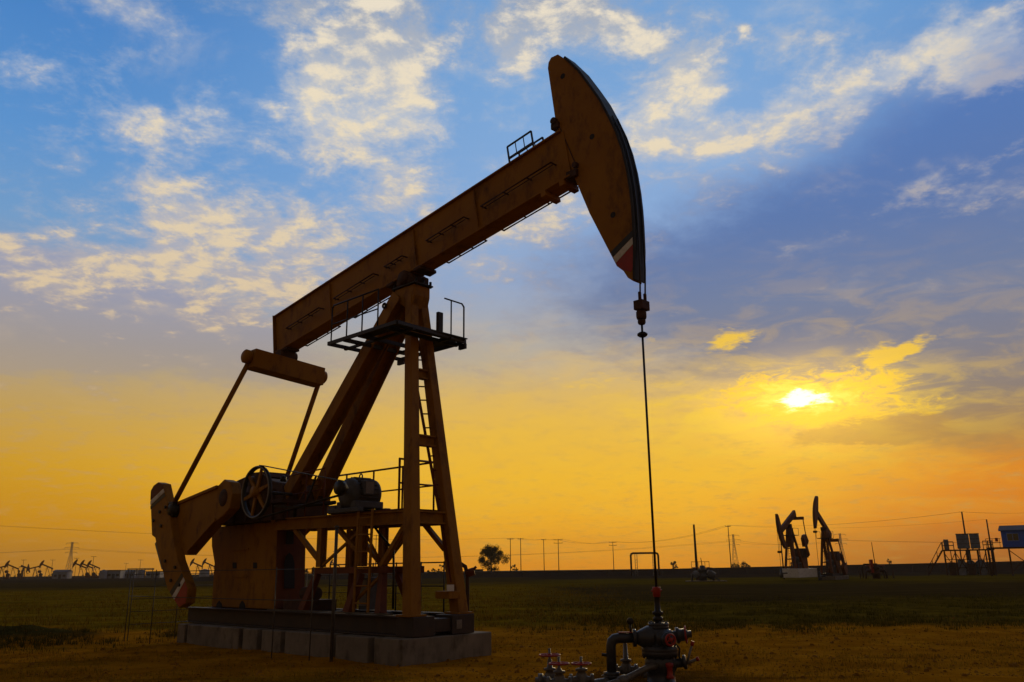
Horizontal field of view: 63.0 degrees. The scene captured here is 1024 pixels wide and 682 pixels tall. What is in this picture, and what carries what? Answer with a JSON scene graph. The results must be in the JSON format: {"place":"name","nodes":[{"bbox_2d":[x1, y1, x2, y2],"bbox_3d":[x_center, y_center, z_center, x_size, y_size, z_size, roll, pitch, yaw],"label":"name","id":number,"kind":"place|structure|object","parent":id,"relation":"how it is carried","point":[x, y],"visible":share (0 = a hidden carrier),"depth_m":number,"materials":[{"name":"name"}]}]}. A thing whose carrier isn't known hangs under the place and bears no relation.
{"place":"outdoors","nodes":[
{"label":"outdoors","id":0,"kind":"place"},
{"bbox_2d":[0,570,570,578],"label":"ridge terrain","id":1,"kind":"structure","parent":0,"point":[211,575],"depth_m":447.24,"materials":[{"name":"soil"}]},
{"bbox_2d":[0,569,1023,681],"bbox_3d":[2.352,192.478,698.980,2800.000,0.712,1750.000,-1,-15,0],"label":"ground","id":2,"kind":"structure","parent":0,"point":[756,587],"depth_m":21.18,"materials":[{"name":"green plant"}]},
{"bbox_2d":[0,565,9,578],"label":"pumping unit","id":3,"kind":"object","parent":2,"relation":"on","point":[7,574],"visible":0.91,"depth_m":422.54,"materials":[{"name":"black paint"}]},
{"bbox_2d":[2,560,22,578],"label":"pumping unit","id":4,"kind":"object","parent":2,"relation":"on","point":[13,568],"visible":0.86,"depth_m":416.62,"materials":[{"name":"black paint"}]},
{"bbox_2d":[18,564,28,578],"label":"pumping unit","id":5,"kind":"object","parent":2,"relation":"on","point":[25,567],"visible":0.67,"depth_m":424.71,"materials":[{"name":"metal"}]},
{"bbox_2d":[26,566,42,576],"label":"pumping unit","id":6,"kind":"object","parent":2,"relation":"on","point":[39,572],"visible":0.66,"depth_m":458.47,"materials":[{"name":"metal"}]},
{"bbox_2d":[37,560,52,578],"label":"pumping unit","id":7,"kind":"object","parent":2,"relation":"on","point":[41,563],"visible":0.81,"depth_m":422.35,"materials":[{"name":"metal"}]},
{"bbox_2d":[52,570,71,578],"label":"site shed","id":8,"kind":"structure","parent":2,"relation":"on","point":[62,574],"depth_m":402.48,"materials":[{"name":"white metal"}]},
{"bbox_2d":[64,542,78,572],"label":"lattice pylon","id":9,"kind":"object","parent":2,"relation":"on","point":[71,553],"visible":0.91,"depth_m":602.12,"materials":[{"name":"metal"}]},
{"bbox_2d":[74,541,721,555],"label":"overhead wire","id":10,"kind":"object","parent":9,"relation":"attached to","point":[517,554],"visible":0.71,"depth_m":615.51,"materials":[{"name":"metal"}]},
{"bbox_2d":[91,542,722,557],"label":"overhead wire","id":11,"kind":"object","parent":9,"relation":"attached to","point":[466,556],"visible":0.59,"depth_m":614.20,"materials":[{"name":"metal"}]},
{"bbox_2d":[72,559,90,577],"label":"pumping unit","id":12,"kind":"object","parent":2,"relation":"on","point":[87,575],"visible":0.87,"depth_m":410.51,"materials":[{"name":"metal"}]},
{"bbox_2d":[79,560,96,577],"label":"pumping unit","id":13,"kind":"object","parent":2,"relation":"on","point":[94,575],"visible":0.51,"depth_m":425.00,"materials":[{"name":"metal"}]},
{"bbox_2d":[0,621,177,653],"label":"bank weeds","id":14,"kind":"object","parent":2,"relation":"on","point":[34,643],"visible":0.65,"depth_m":20.24,"materials":[{"name":"plant"}]},
{"bbox_2d":[87,560,99,577],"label":"pumping unit","id":15,"kind":"object","parent":2,"relation":"on","point":[89,562],"visible":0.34,"depth_m":437.10,"materials":[{"name":"metal"}]},
{"bbox_2d":[99,570,107,578],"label":"round tank","id":16,"kind":"object","parent":2,"relation":"on","point":[103,574],"visible":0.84,"depth_m":360.48,"materials":[{"name":"metal"}]},
{"bbox_2d":[107,570,125,577],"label":"site shed","id":17,"kind":"structure","parent":2,"relation":"on","point":[116,573],"depth_m":363.88,"materials":[{"name":"grey metal"}]},
{"bbox_2d":[125,570,137,577],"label":"site shed","id":18,"kind":"structure","parent":2,"relation":"on","point":[126,574],"depth_m":373.49,"materials":[{"name":"grey metal"}]},
{"bbox_2d":[127,568,153,577],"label":"pipe gantry","id":19,"kind":"object","parent":2,"relation":"on","point":[136,569],"visible":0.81,"depth_m":347.64,"materials":[{"name":"grey metal"}]},
{"bbox_2d":[137,570,144,577],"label":"round tank","id":20,"kind":"object","parent":2,"relation":"on","point":[140,576],"visible":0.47,"depth_m":367.29,"materials":[{"name":"metal"}]},
{"bbox_2d":[145,572,163,577],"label":"site shed","id":21,"kind":"structure","parent":2,"relation":"on","point":[159,575],"depth_m":382.93,"materials":[{"name":"white metal"}]},
{"bbox_2d":[127,570,213,639],"bbox_3d":[-8.328,6.958,22.133,0.024,1.750,3.524,-15,-21,41],"label":"pipe fence","id":22,"kind":"object","parent":2,"relation":"on","point":[176,609],"visible":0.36,"depth_m":21.28,"materials":[{"name":"grey metal"}]},
{"bbox_2d":[189,558,202,576],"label":"pumping unit","id":23,"kind":"object","parent":2,"relation":"on","point":[192,562],"visible":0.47,"depth_m":422.41,"materials":[{"name":"metal"}]},
{"bbox_2d":[199,569,209,576],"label":"round tank","id":24,"kind":"object","parent":2,"relation":"on","point":[203,575],"visible":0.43,"depth_m":412.92,"materials":[{"name":"metal"}]},
{"bbox_2d":[201,558,213,575],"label":"pumping unit","id":25,"kind":"object","parent":2,"relation":"on","point":[204,561],"visible":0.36,"depth_m":422.61,"materials":[{"name":"metal"}]},
{"bbox_2d":[124,567,313,660],"bbox_3d":[-6.735,5.874,18.239,7.677,1.750,0.217,-14,-20,40],"label":"pipe fence","id":26,"kind":"object","parent":2,"relation":"on","point":[276,569],"visible":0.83,"depth_m":17.02,"materials":[{"name":"black metal"}]},
{"bbox_2d":[177,623,490,665],"bbox_3d":[-4.251,6.530,18.223,8.450,0.557,2.274,-15,-21,41],"label":"concrete foundation","id":27,"kind":"object","parent":2,"relation":"on","point":[400,651],"visible":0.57,"depth_m":16.04,"materials":[{"name":"grey concrete"}]},
{"bbox_2d":[150,54,656,637],"bbox_3d":[-3.045,0.720,18.421,14.356,10.717,3.130,-15,-21,41],"label":"pumping unit","id":28,"kind":"object","parent":27,"relation":"on","point":[254,526],"visible":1,"depth_m":17.62,"materials":[{"name":"orange paint"}]},
{"bbox_2d":[329,526,338,661],"bbox_3d":[-3.351,4.780,15.737,0.086,2.560,0.090,-1,-15,0],"label":"pipe post","id":29,"kind":"object","parent":2,"relation":"on","point":[333,594],"visible":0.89,"depth_m":15.72,"materials":[{"name":"metal"}]},
{"bbox_2d":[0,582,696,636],"bbox_3d":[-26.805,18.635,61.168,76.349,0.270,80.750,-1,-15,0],"label":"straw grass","id":30,"kind":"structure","parent":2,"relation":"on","point":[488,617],"depth_m":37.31,"materials":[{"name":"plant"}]},
{"bbox_2d":[305,568,400,593],"bbox_3d":[-4.529,6.644,21.152,6.774,1.750,0.024,-15,-20,41],"label":"pipe fence","id":31,"kind":"object","parent":2,"relation":"on","point":[336,592],"visible":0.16,"depth_m":21.38,"materials":[{"name":"grey metal"}]},
{"bbox_2d":[434,564,445,572],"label":"bush","id":32,"kind":"object","parent":2,"relation":"on","point":[438,570],"visible":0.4,"depth_m":217.53,"materials":[{"name":"green plant"}]},
{"bbox_2d":[462,563,476,610],"bbox_3d":[-1.103,5.913,18.773,0.645,1.923,0.180,-1,-15,0],"label":"standpipe","id":33,"kind":"object","parent":2,"relation":"on","point":[469,572],"visible":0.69,"depth_m":18.87,"materials":[{"name":"metal"}]},
{"bbox_2d":[478,543,509,571],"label":"leafy tree","id":34,"kind":"object","parent":2,"relation":"on","point":[489,551],"visible":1,"depth_m":217.19,"materials":[{"name":"green plant"}]},
{"bbox_2d":[507,538,510,571],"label":"utility pole","id":35,"kind":"object","parent":2,"relation":"on","point":[510,554],"visible":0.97,"depth_m":232.52,"materials":[{"name":"wood"}]},
{"bbox_2d":[15,526,498,539],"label":"overhead wire","id":36,"kind":"object","parent":35,"relation":"attached to","point":[306,538],"visible":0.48,"depth_m":204.69,"materials":[{"name":"metal"}]},
{"bbox_2d":[510,564,517,571],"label":"bush","id":37,"kind":"object","parent":2,"relation":"on","point":[515,569],"visible":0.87,"depth_m":219.74,"materials":[{"name":"green plant"}]},
{"bbox_2d":[535,648,593,681],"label":"valve manifold","id":38,"kind":"object","parent":2,"relation":"on","point":[552,674],"visible":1,"depth_m":11.72,"materials":[{"name":"silver metal"}]},
{"bbox_2d":[609,542,616,569],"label":"utility pole","id":39,"kind":"object","parent":2,"relation":"on","point":[613,553],"visible":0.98,"depth_m":266.33,"materials":[{"name":"wood"}]},
{"bbox_2d":[601,643,646,677],"bbox_3d":[1.752,4.865,12.840,0.859,0.712,0.244,-2,-15,6],"label":"block valve","id":40,"kind":"object","parent":2,"relation":"on","point":[625,667],"visible":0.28,"depth_m":12.76,"materials":[{"name":"silver metal"}]},
{"bbox_2d":[630,552,659,575],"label":"pipe arch","id":41,"kind":"structure","parent":2,"relation":"on","point":[637,563],"depth_m":178.66,"materials":[{"name":"black metal"}]},
{"bbox_2d":[594,587,699,681],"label":"wellhead","id":42,"kind":"object","parent":2,"relation":"on","point":[657,639],"visible":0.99,"depth_m":12.21,"materials":[{"name":"grey metal"}]},
{"bbox_2d":[321,562,1023,579],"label":"pipeline","id":43,"kind":"object","parent":2,"relation":"on","point":[774,567],"visible":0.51,"depth_m":181.90,"materials":[{"name":"grey metal"}]},
{"bbox_2d":[670,561,677,568],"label":"leafy tree","id":44,"kind":"object","parent":2,"relation":"on","point":[673,563],"visible":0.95,"depth_m":405.05,"materials":[{"name":"green plant"}]},
{"bbox_2d":[693,524,698,579],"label":"utility pole","id":45,"kind":"object","parent":2,"relation":"on","point":[695,552],"visible":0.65,"depth_m":102.70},
{"bbox_2d":[685,558,726,581],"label":"field wellhead","id":46,"kind":"object","parent":2,"relation":"on","point":[701,573],"visible":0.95,"depth_m":97.89,"materials":[{"name":"grey paint"}]},
{"bbox_2d":[725,526,731,566],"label":"utility pole","id":47,"kind":"object","parent":2,"relation":"on","point":[729,544],"visible":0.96,"depth_m":198.95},
{"bbox_2d":[726,534,738,566],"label":"lattice pylon","id":48,"kind":"object","parent":2,"relation":"on","point":[734,547],"visible":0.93,"depth_m":621.39,"materials":[{"name":"metal"}]},
{"bbox_2d":[730,562,750,566],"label":"bush","id":49,"kind":"object","parent":2,"relation":"on","point":[738,565],"visible":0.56,"depth_m":415.12,"materials":[{"name":"green plant"}]},
{"bbox_2d":[780,542,784,578],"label":"utility pole","id":50,"kind":"object","parent":2,"relation":"on","point":[782,557],"visible":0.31,"depth_m":108.22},
{"bbox_2d":[782,568,817,577],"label":"concrete footing","id":51,"kind":"object","parent":2,"relation":"on","point":[802,572],"visible":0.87,"depth_m":94.77,"materials":[{"name":"white paint"}]},
{"bbox_2d":[775,510,809,577],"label":"pumping unit","id":52,"kind":"object","parent":51,"relation":"on","point":[799,557],"visible":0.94,"depth_m":96.32,"materials":[{"name":"black paint"}]},
{"bbox_2d":[822,575,848,579],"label":"concrete footing","id":53,"kind":"object","parent":2,"relation":"on","point":[836,577],"visible":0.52,"depth_m":98.27,"materials":[{"name":"grey concrete"}]},
{"bbox_2d":[812,496,847,579],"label":"pumping unit","id":54,"kind":"object","parent":53,"relation":"on","point":[833,565],"visible":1,"depth_m":100.06,"materials":[{"name":"black paint"}]},
{"bbox_2d":[834,533,847,564],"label":"lattice pylon","id":55,"kind":"object","parent":2,"relation":"on","point":[840,540],"visible":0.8,"depth_m":621.47,"materials":[{"name":"metal"}]},
{"bbox_2d":[862,542,887,578],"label":"field wellhead","id":56,"kind":"object","parent":2,"relation":"on","point":[874,570],"visible":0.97,"depth_m":103.83,"materials":[{"name":"metal"}]},
{"bbox_2d":[927,539,996,574],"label":"tank platform","id":57,"kind":"structure","parent":2,"relation":"on","point":[981,567],"depth_m":126.72,"materials":[{"name":"metal"}]},
{"bbox_2d":[955,533,969,548],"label":"storage tank","id":58,"kind":"object","parent":57,"relation":"on","point":[962,540],"visible":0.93,"depth_m":127.63,"materials":[{"name":"grey metal"}]},
{"bbox_2d":[968,533,980,548],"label":"storage tank","id":59,"kind":"object","parent":57,"relation":"on","point":[974,541],"visible":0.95,"depth_m":126.94,"materials":[{"name":"grey metal"}]},
{"bbox_2d":[961,512,968,558],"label":"utility pole","id":60,"kind":"object","parent":2,"relation":"on","point":[964,530],"visible":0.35,"depth_m":136.54,"materials":[{"name":"black wood"}]},
{"bbox_2d":[986,519,995,573],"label":"utility pole","id":61,"kind":"object","parent":2,"relation":"on","point":[990,542],"visible":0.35,"depth_m":132.02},
{"bbox_2d":[985,525,1023,575],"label":"stilt cabin","id":62,"kind":"object","parent":2,"relation":"on","point":[1012,536],"visible":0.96,"depth_m":114.00,"materials":[{"name":"blue metal"}]},
{"bbox_2d":[1006,533,1018,540],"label":"window","id":63,"kind":"structure","parent":62,"relation":"in","point":[1010,536],"depth_m":113.95,"materials":[{"name":"brown glass"}]},
{"bbox_2d":[0,0,1023,576],"label":"sky","id":64,"kind":"structure","parent":0,"point":[832,191],"materials":[{"name":"blue"}]},
{"bbox_2d":[195,561,1023,580],"bbox_3d":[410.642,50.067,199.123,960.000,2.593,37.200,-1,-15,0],"label":"levee terrain","id":65,"kind":"structure","parent":0,"point":[936,568],"depth_m":185.83,"materials":[{"name":"soil"}]},
{"bbox_2d":[479,592,1023,639],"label":"green grass","id":66,"kind":"structure","parent":0,"point":[815,619],"depth_m":27.24,"materials":[{"name":"green plant"}]}
]}

